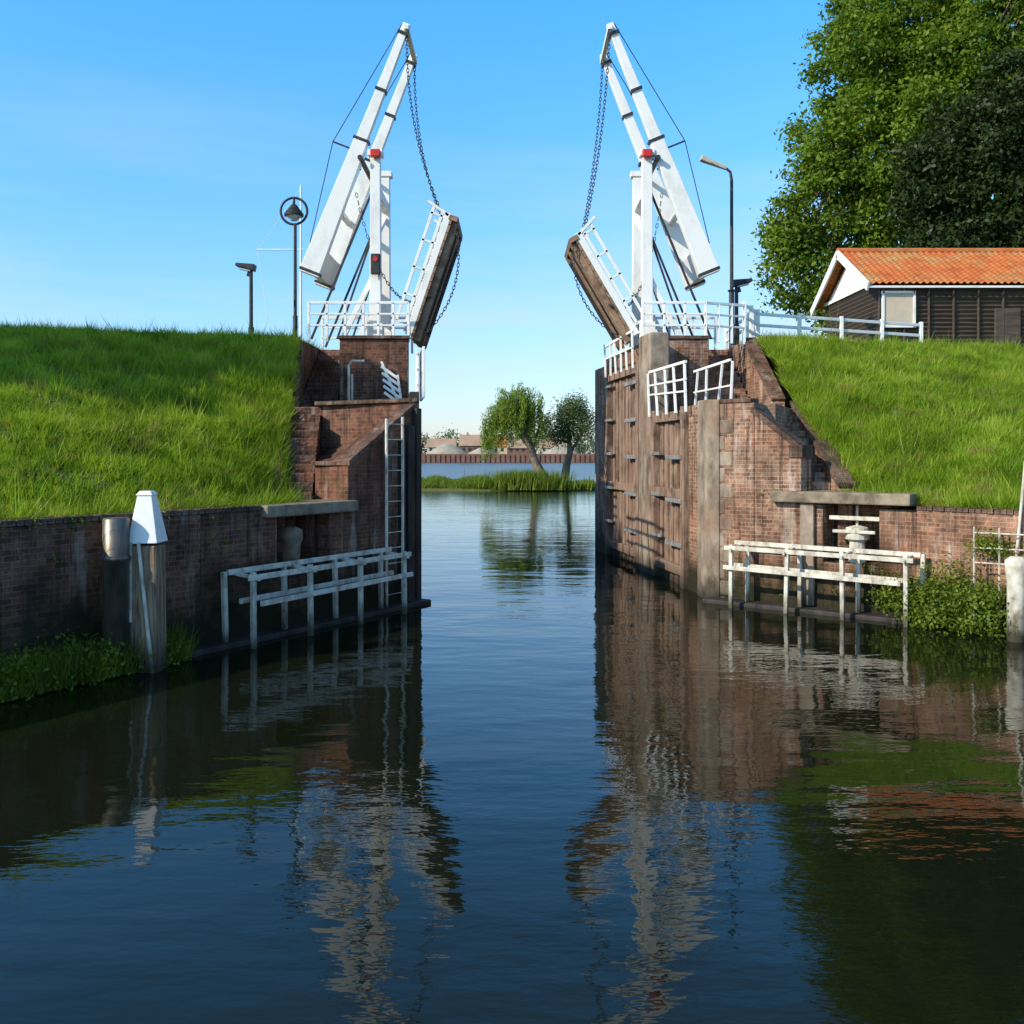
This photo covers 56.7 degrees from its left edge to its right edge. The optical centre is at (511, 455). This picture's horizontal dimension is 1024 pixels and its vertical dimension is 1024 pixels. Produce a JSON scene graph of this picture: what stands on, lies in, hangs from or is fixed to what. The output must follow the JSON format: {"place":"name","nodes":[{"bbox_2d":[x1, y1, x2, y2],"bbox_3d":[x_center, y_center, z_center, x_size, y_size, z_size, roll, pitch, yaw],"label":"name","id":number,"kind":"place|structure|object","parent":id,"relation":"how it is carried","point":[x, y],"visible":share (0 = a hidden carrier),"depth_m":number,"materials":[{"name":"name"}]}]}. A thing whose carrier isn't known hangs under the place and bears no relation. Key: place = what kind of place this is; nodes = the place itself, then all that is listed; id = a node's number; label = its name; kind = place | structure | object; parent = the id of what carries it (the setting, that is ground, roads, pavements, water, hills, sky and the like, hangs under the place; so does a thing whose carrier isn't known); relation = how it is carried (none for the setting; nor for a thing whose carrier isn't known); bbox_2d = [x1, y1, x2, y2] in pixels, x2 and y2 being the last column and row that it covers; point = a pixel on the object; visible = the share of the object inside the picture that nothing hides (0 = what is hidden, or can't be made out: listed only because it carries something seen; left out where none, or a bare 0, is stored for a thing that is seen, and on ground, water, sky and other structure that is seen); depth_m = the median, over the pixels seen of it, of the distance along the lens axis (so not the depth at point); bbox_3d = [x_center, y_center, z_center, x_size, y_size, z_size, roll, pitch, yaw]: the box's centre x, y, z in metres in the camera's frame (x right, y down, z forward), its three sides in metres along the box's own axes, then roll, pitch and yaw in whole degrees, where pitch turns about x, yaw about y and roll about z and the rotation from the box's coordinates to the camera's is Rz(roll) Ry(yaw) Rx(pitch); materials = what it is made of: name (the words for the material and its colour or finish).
{"place":"outdoors","nodes":[
{"label":"outdoors","id":0,"kind":"place"},
{"bbox_2d":[0,314,317,519],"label":"grass bank","id":1,"kind":"structure","parent":0,"point":[51,402],"depth_m":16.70,"materials":[{"name":"green plant"}]},
{"bbox_2d":[235,263,256,332],"bbox_3d":[-8.140,-4.331,29.000,0.588,3.063,0.339,0,0,0],"label":"street lamp","id":2,"kind":"object","parent":1,"relation":"on","point":[250,269],"visible":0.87,"depth_m":28.95,"materials":[{"name":"black metal"}]},
{"bbox_2d":[256,185,303,336],"bbox_3d":[-8.075,-5.200,33.000,1.650,8.400,0.120,0,0,0],"label":"flag pole","id":3,"kind":"object","parent":1,"relation":"on","point":[300,319],"visible":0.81,"depth_m":32.97,"materials":[{"name":"white metal"}]},
{"bbox_2d":[279,197,307,337],"bbox_3d":[-6.900,-5.540,30.000,0.719,5.280,0.618,0,0,40],"label":"round street lamp","id":4,"kind":"object","parent":1,"relation":"on","point":[293,212],"visible":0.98,"depth_m":29.95,"materials":[{"name":"black metal"}]},
{"bbox_2d":[2,314,328,349],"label":"grass","id":5,"kind":"structure","parent":0,"point":[229,334],"depth_m":24.48,"materials":[{"name":"green plant"}]},
{"bbox_2d":[0,0,1021,453],"label":"sky","id":6,"kind":"structure","parent":0,"point":[149,149],"materials":[{"name":"blue"}]},
{"bbox_2d":[0,463,1023,1023],"bbox_3d":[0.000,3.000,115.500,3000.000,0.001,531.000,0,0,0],"label":"water","id":7,"kind":"structure","parent":0,"point":[538,759],"depth_m":7.91,"materials":[{"name":"blue liquid"}]},
{"bbox_2d":[101,517,130,676],"bbox_3d":[-5.430,2.430,13.000,0.390,3.140,0.390,0,0,0],"label":"steel mooring pile","id":8,"kind":"object","parent":7,"relation":"in","point":[115,558],"visible":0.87,"depth_m":12.85,"materials":[{"name":"metal"}]},
{"bbox_2d":[129,491,167,673],"bbox_3d":[-5.089,2.250,13.237,0.418,3.501,0.443,0,0,0],"label":"timber mooring post","id":9,"kind":"object","parent":7,"relation":"in","point":[147,588],"visible":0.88,"depth_m":13.06,"materials":[{"name":"grey wood"}]},
{"bbox_2d":[0,510,347,670],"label":"brick wall","id":10,"kind":"structure","parent":7,"relation":"in","point":[39,591],"depth_m":14.41,"materials":[{"name":"brown brick"}]},
{"bbox_2d":[0,505,260,527],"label":"coping bricks","id":11,"kind":"object","parent":10,"relation":"on","point":[88,518],"visible":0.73,"depth_m":13.26,"materials":[{"name":"brown brick"}]},
{"bbox_2d":[280,526,302,569],"bbox_3d":[-3.883,1.655,16.712,0.400,0.790,0.390,0,0,0],"label":"mooring bollard","id":12,"kind":"object","parent":10,"relation":"on","point":[291,538],"visible":0.88,"depth_m":16.57,"materials":[{"name":"metal"}]},
{"bbox_2d":[257,499,358,517],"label":"coping slab","id":13,"kind":"structure","parent":10,"relation":"on","point":[314,506],"depth_m":16.60,"materials":[{"name":"concrete"}]},
{"bbox_2d":[1,485,873,641],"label":"wall fern","id":14,"kind":"object","parent":10,"relation":"attached to","point":[93,567],"depth_m":14.21,"materials":[{"name":"green plant"}]},
{"bbox_2d":[10,599,430,697],"bbox_3d":[-8.552,3.460,8.194,0.360,1.080,26.010,0,0,31],"label":"footing","id":15,"kind":"object","parent":7,"relation":"in","point":[216,646],"visible":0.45,"depth_m":16.04,"materials":[{"name":"grey concrete"}]},
{"bbox_2d":[0,616,202,702],"bbox_3d":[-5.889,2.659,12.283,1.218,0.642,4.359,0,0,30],"label":"waterside weeds","id":16,"kind":"object","parent":15,"relation":"on","point":[23,690],"visible":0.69,"depth_m":12.27,"materials":[{"name":"green plant"}]},
{"bbox_2d":[221,547,412,648],"bbox_3d":[-3.214,2.785,16.383,0.620,2.034,4.167,0,0,31],"label":"mooring fence","id":17,"kind":"object","parent":15,"relation":"on","point":[253,577],"visible":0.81,"depth_m":15.92,"materials":[{"name":"white wood"}]},
{"bbox_2d":[272,335,421,612],"bbox_3d":[-4.136,0.675,23.945,3.184,7.650,12.971,0,0,-8],"label":"lock abutment","id":18,"kind":"object","parent":7,"relation":"in","point":[337,446],"visible":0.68,"depth_m":19.22,"materials":[{"name":"brick"}]},
{"bbox_2d":[347,360,364,399],"bbox_3d":[-4.018,-1.728,24.497,0.435,1.455,0.265,0,0,0],"label":"pipe handrail","id":19,"kind":"object","parent":18,"relation":"attached to","point":[348,380],"visible":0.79,"depth_m":24.37,"materials":[{"name":"grey metal"}]},
{"bbox_2d":[307,301,409,341],"bbox_3d":[-4.075,-3.543,25.200,2.716,1.086,0.066,0,0,0],"label":"bridge railing","id":20,"kind":"object","parent":18,"relation":"on","point":[363,314],"visible":1,"depth_m":25.17,"materials":[{"name":"white metal"}]},
{"bbox_2d":[321,317,412,353],"bbox_3d":[-4.275,-3.543,28.000,2.716,1.086,0.066,0,0,0],"label":"bridge railing","id":21,"kind":"object","parent":18,"relation":"on","point":[322,333],"visible":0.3,"depth_m":27.97,"materials":[{"name":"white metal"}]},
{"bbox_2d":[299,22,462,348],"bbox_3d":[-3.580,-7.400,26.715,4.351,8.700,2.570,0,0,0],"label":"drawbridge","id":22,"kind":"object","parent":18,"relation":"on","point":[331,241],"visible":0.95,"depth_m":25.70,"materials":[{"name":"white paint"}]},
{"bbox_2d":[371,254,380,274],"bbox_3d":[-3.660,-5.125,25.500,0.260,0.550,0.300,0,0,0],"label":"traffic light","id":23,"kind":"object","parent":22,"relation":"attached to","point":[375,264],"visible":1,"depth_m":25.37,"materials":[{"name":"black metal"}]},
{"bbox_2d":[381,361,401,398],"bbox_3d":[-3.134,-1.778,24.798,0.625,1.365,0.134,0,0,0],"label":"folded barrier","id":24,"kind":"object","parent":18,"relation":"on","point":[389,383],"visible":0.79,"depth_m":24.77,"materials":[{"name":"white paint"}]},
{"bbox_2d":[385,417,403,606],"bbox_3d":[-2.285,1.375,18.467,0.058,4.250,0.558,0,0,31],"label":"steel ladder","id":25,"kind":"object","parent":18,"relation":"attached to","point":[386,494],"visible":0.81,"depth_m":18.37,"materials":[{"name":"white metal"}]},
{"bbox_2d":[415,351,418,391],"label":"gate railing","id":26,"kind":"object","parent":18,"relation":"attached to","point":[417,371],"visible":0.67,"depth_m":19.93,"materials":[{"name":"white metal"}]},
{"bbox_2d":[419,346,424,400],"bbox_3d":[-2.425,-2.168,25.600,0.073,1.336,1.890,0,0,-8],"label":"gate railing","id":27,"kind":"object","parent":18,"relation":"attached to","point":[422,375],"visible":1,"depth_m":24.70,"materials":[{"name":"white metal"}]},
{"bbox_2d":[422,454,594,462],"bbox_3d":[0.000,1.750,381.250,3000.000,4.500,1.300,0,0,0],"label":"sheet pile wall","id":28,"kind":"structure","parent":7,"relation":"in","point":[500,458],"depth_m":380.60,"materials":[{"name":"brown metal"}]},
{"bbox_2d":[422,484,594,490],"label":"grass spit","id":29,"kind":"object","parent":7,"relation":"in","point":[449,489],"depth_m":78.86,"materials":[{"name":"plant"}]},
{"bbox_2d":[422,467,594,490],"bbox_3d":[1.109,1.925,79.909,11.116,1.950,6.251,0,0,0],"label":"reeds","id":30,"kind":"object","parent":29,"relation":"on","point":[528,479],"visible":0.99,"depth_m":78.88,"materials":[{"name":"green plant"}]},
{"bbox_2d":[479,381,552,472],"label":"willow tree","id":31,"kind":"object","parent":29,"relation":"on","point":[516,412],"visible":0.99,"depth_m":82.51,"materials":[{"name":"green plant"}]},
{"bbox_2d":[538,386,594,480],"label":"willow tree","id":32,"kind":"object","parent":29,"relation":"on","point":[574,412],"visible":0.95,"depth_m":84.64,"materials":[{"name":"green plant"}]},
{"bbox_2d":[595,332,855,604],"bbox_3d":[4.963,0.643,24.232,4.655,7.713,11.903,0,0,0],"label":"lock abutment","id":33,"kind":"object","parent":7,"relation":"in","point":[749,437],"visible":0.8,"depth_m":19.61,"materials":[{"name":"brick"}]},
{"bbox_2d":[603,330,633,377],"bbox_3d":[2.986,-2.812,26.752,0.063,1.033,3.320,0,0,-8],"label":"gate railing","id":34,"kind":"object","parent":33,"relation":"on","point":[613,342],"visible":0.99,"depth_m":26.42,"materials":[{"name":"white metal"}]},
{"bbox_2d":[605,361,638,568],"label":"lock gate","id":35,"kind":"structure","parent":33,"relation":"attached to","point":[622,465],"depth_m":27.15,"materials":[{"name":"brown wood"}]},
{"bbox_2d":[564,22,719,350],"bbox_3d":[3.584,-7.397,26.715,4.101,8.708,2.570,0,0,0],"label":"drawbridge","id":36,"kind":"object","parent":33,"relation":"on","point":[693,254],"visible":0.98,"depth_m":25.69,"materials":[{"name":"white paint"}]},
{"bbox_2d":[647,360,686,416],"bbox_3d":[3.626,-1.523,22.386,0.063,1.157,3.095,0,0,-8],"label":"gate railing","id":37,"kind":"object","parent":33,"relation":"attached to","point":[666,382],"visible":1,"depth_m":22.30,"materials":[{"name":"white metal"}]},
{"bbox_2d":[623,317,715,349],"bbox_3d":[4.650,-3.543,28.000,2.766,1.086,0.066,0,0,0],"label":"bridge railing","id":38,"kind":"object","parent":33,"relation":"on","point":[691,327],"visible":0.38,"depth_m":27.97,"materials":[{"name":"white metal"}]},
{"bbox_2d":[651,406,688,588],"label":"lock gate","id":39,"kind":"structure","parent":33,"relation":"attached to","point":[669,496],"depth_m":22.62,"materials":[{"name":"brown wood"}]},
{"bbox_2d":[642,301,745,344],"bbox_3d":[4.926,-3.543,25.307,2.919,1.086,0.364,0,0,-10],"label":"bridge railing","id":40,"kind":"object","parent":33,"relation":"on","point":[705,314],"visible":0.91,"depth_m":25.17,"materials":[{"name":"white metal"}]},
{"bbox_2d":[693,359,733,404],"bbox_3d":[4.656,-1.556,22.036,0.057,1.126,2.788,0,0,-7],"label":"gate railing","id":41,"kind":"object","parent":33,"relation":"attached to","point":[721,363],"visible":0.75,"depth_m":21.60,"materials":[{"name":"white metal"}]},
{"bbox_2d":[742,301,759,348],"bbox_3d":[6.675,-3.525,26.450,0.129,1.350,1.407,0,0,31],"label":"white fence","id":42,"kind":"object","parent":33,"relation":"on","point":[751,320],"visible":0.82,"depth_m":26.40,"materials":[{"name":"paint"}]},
{"bbox_2d":[702,596,926,624],"bbox_3d":[5.672,3.460,18.132,4.305,1.080,0.400,0,0,38],"label":"footing","id":43,"kind":"object","parent":7,"relation":"in","point":[813,610],"visible":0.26,"depth_m":18.04,"materials":[{"name":"grey concrete"}]},
{"bbox_2d":[800,503,814,605],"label":"stone pillar","id":44,"kind":"structure","parent":43,"relation":"on","point":[807,523],"depth_m":18.26,"materials":[{"name":"grey stone"}]},
{"bbox_2d":[723,540,925,626],"bbox_3d":[5.754,2.754,17.737,3.622,2.093,0.648,0,0,38],"label":"mooring fence","id":45,"kind":"object","parent":43,"relation":"on","point":[841,576],"visible":0.77,"depth_m":17.61,"materials":[{"name":"white wood"}]},
{"bbox_2d":[861,564,919,615],"bbox_3d":[6.874,2.463,17.311,1.109,0.996,0.512,0,0,37],"label":"shrub","id":46,"kind":"object","parent":43,"relation":"on","point":[881,591],"visible":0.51,"depth_m":17.34,"materials":[{"name":"green plant"}]},
{"bbox_2d":[803,503,1023,633],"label":"brick wall","id":47,"kind":"structure","parent":7,"relation":"in","point":[931,535],"depth_m":17.17,"materials":[{"name":"brown brick"}]},
{"bbox_2d":[770,490,919,505],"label":"coping slab","id":48,"kind":"structure","parent":47,"relation":"on","point":[857,498],"depth_m":17.74,"materials":[{"name":"concrete"}]},
{"bbox_2d":[829,505,878,562],"bbox_3d":[6.563,1.485,18.089,0.951,1.130,0.445,0,0,38],"label":"sluice winch","id":49,"kind":"object","parent":47,"relation":"on","point":[857,535],"visible":0.81,"depth_m":17.95,"materials":[{"name":"white metal"}]},
{"bbox_2d":[916,506,1023,515],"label":"coping bricks","id":50,"kind":"object","parent":47,"relation":"on","point":[973,510],"visible":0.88,"depth_m":16.36,"materials":[{"name":"brown brick"}]},
{"bbox_2d":[961,526,1023,562],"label":"shrub","id":51,"kind":"object","parent":47,"relation":"on","point":[983,541],"visible":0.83,"depth_m":15.77,"materials":[{"name":"green plant"}]},
{"bbox_2d":[973,527,1023,624],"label":"steel railing","id":52,"kind":"object","parent":47,"relation":"attached to","point":[998,534],"visible":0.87,"depth_m":15.68,"materials":[{"name":"white metal"}]},
{"bbox_2d":[875,553,1017,641],"bbox_3d":[7.540,2.450,16.133,1.263,1.638,2.598,0,0,-36],"label":"shrub","id":53,"kind":"object","parent":7,"relation":"in","point":[940,610],"visible":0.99,"depth_m":16.00,"materials":[{"name":"green plant"}]},
{"bbox_2d":[1005,556,1023,642],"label":"mooring bollard","id":54,"kind":"object","parent":7,"relation":"in","point":[1014,568],"visible":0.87,"depth_m":15.18,"materials":[{"name":"white wood"}]},
{"bbox_2d":[1015,465,1023,555],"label":"leaning pole","id":55,"kind":"object","parent":54,"relation":"on","point":[1020,517],"visible":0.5,"depth_m":15.58,"materials":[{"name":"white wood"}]},
{"bbox_2d":[723,325,1021,356],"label":"grass","id":56,"kind":"structure","parent":0,"point":[757,340],"depth_m":26.02,"materials":[{"name":"green plant"}]},
{"bbox_2d":[752,304,1023,506],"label":"grass bank","id":57,"kind":"structure","parent":0,"point":[771,362],"depth_m":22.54,"materials":[{"name":"green plant"}]},
{"bbox_2d":[699,155,734,346],"bbox_3d":[6.515,-6.184,30.000,1.131,6.567,0.255,0,0,0],"label":"tall street lamp","id":58,"kind":"object","parent":57,"relation":"on","point":[711,162],"visible":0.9,"depth_m":29.95,"materials":[{"name":"black metal"}]},
{"bbox_2d":[724,312,748,349],"bbox_3d":[6.950,-3.500,29.300,0.102,1.300,3.504,0,0,2],"label":"white fence","id":59,"kind":"object","parent":57,"relation":"on","point":[726,338],"visible":0.36,"depth_m":30.82,"materials":[{"name":"paint"}]},
{"bbox_2d":[731,278,752,345],"bbox_3d":[6.910,-4.046,28.500,0.588,2.493,0.339,0,0,0],"label":"street lamp","id":60,"kind":"object","parent":57,"relation":"on","point":[737,284],"visible":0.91,"depth_m":28.44,"materials":[{"name":"black metal"}]},
{"bbox_2d":[754,313,922,341],"bbox_3d":[9.800,-3.475,28.200,6.068,1.350,0.121,0,0,-20],"label":"white fence","id":61,"kind":"object","parent":57,"relation":"on","point":[799,327],"visible":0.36,"depth_m":28.15,"materials":[{"name":"paint"}]},
{"bbox_2d":[748,0,1023,337],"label":"lime tree","id":62,"kind":"object","parent":57,"relation":"on","point":[942,46],"visible":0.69,"depth_m":47.86,"materials":[{"name":"green plant"}]},
{"bbox_2d":[827,282,1023,343],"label":"walls","id":63,"kind":"structure","parent":57,"relation":"on","point":[936,309],"depth_m":33.00,"materials":[{"name":"black wood"}]},
{"bbox_2d":[816,248,1023,310],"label":"tile roof","id":64,"kind":"structure","parent":63,"relation":"on","point":[940,265],"depth_m":34.52,"materials":[{"name":"orange tile"}]},
{"bbox_2d":[810,250,1023,315],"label":"white trim","id":65,"kind":"structure","parent":64,"relation":"attached to","point":[853,280],"depth_m":35.13,"materials":[{"name":"paint"}]},
{"bbox_2d":[825,284,1023,346],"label":"weatherboard cladding","id":66,"kind":"object","parent":63,"relation":"attached to","point":[925,311],"visible":0.42,"depth_m":32.97,"materials":[{"name":"black wood"}]},
{"bbox_2d":[881,291,915,327],"bbox_3d":[13.400,-5.050,32.885,1.160,1.260,0.130,0,0,0],"label":"window frame","id":67,"kind":"object","parent":66,"relation":"attached to","point":[883,293],"visible":0.8,"depth_m":32.82,"materials":[{"name":"white paint"}]},
{"bbox_2d":[885,294,912,324],"bbox_3d":[13.400,-5.050,32.900,1.000,1.100,0.080,0,0,0],"label":"shutter","id":68,"kind":"object","parent":67,"relation":"attached to","point":[898,307],"visible":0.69,"depth_m":32.86,"materials":[{"name":"beige wood"}]},
{"bbox_2d":[994,308,1020,346],"bbox_3d":[17.200,-4.000,32.915,0.900,2.200,0.070,0,0,0],"label":"door","id":69,"kind":"structure","parent":66,"relation":"attached to","point":[1012,322],"depth_m":32.88,"materials":[{"name":"wood"}]},
{"bbox_2d":[878,282,1003,343],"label":"battens","id":70,"kind":"object","parent":63,"relation":"attached to","point":[953,313],"visible":0.52,"depth_m":32.87,"materials":[{"name":"black wood"}]},
{"bbox_2d":[830,471,1023,509],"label":"grass","id":71,"kind":"structure","parent":57,"relation":"on","point":[992,502],"depth_m":16.84,"materials":[{"name":"green plant"}]},
{"bbox_2d":[874,37,1023,247],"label":"beech tree","id":72,"kind":"object","parent":57,"relation":"on","point":[950,191],"visible":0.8,"depth_m":42.85,"materials":[{"name":"green plant"}]},
{"label":"ground","id":73,"kind":"structure","parent":0,"visible":0},
{"bbox_2d":[460,446,481,452],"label":"walls","id":74,"kind":"structure","parent":73,"relation":"on","point":[467,447],"depth_m":400.00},
{"bbox_2d":[459,432,482,445],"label":"roof","id":75,"kind":"structure","parent":74,"relation":"on","point":[469,440],"depth_m":401.63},
{"bbox_2d":[486,446,506,453],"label":"walls","id":76,"kind":"structure","parent":73,"relation":"on","point":[502,452],"depth_m":405.00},
{"bbox_2d":[426,443,578,453],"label":"gravel heap","id":77,"kind":"object","parent":73,"relation":"on","point":[446,448],"visible":0.63,"depth_m":388.34,"materials":[{"name":"grey gravel"}]},
{"bbox_2d":[422,427,594,453],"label":"distant trees","id":78,"kind":"object","parent":73,"relation":"on","point":[452,433],"visible":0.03,"depth_m":438.96,"materials":[{"name":"green plant"}]},
{"bbox_2d":[507,448,528,453],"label":"walls","id":79,"kind":"structure","parent":73,"relation":"on","point":[520,451],"depth_m":398.00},
{"bbox_2d":[506,437,526,447],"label":"roof","id":80,"kind":"structure","parent":79,"relation":"on","point":[521,444],"depth_m":399.06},
{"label":"walls","id":81,"kind":"object","parent":73,"relation":"on","visible":0},
{"bbox_2d":[426,436,457,446],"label":"roof","id":82,"kind":"structure","parent":81,"relation":"on","point":[436,442],"depth_m":404.21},
{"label":"walls","id":83,"kind":"object","parent":73,"relation":"on","visible":0},
{"bbox_2d":[539,438,566,447],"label":"roof","id":84,"kind":"structure","parent":83,"relation":"on","point":[551,445],"depth_m":403.39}
]}

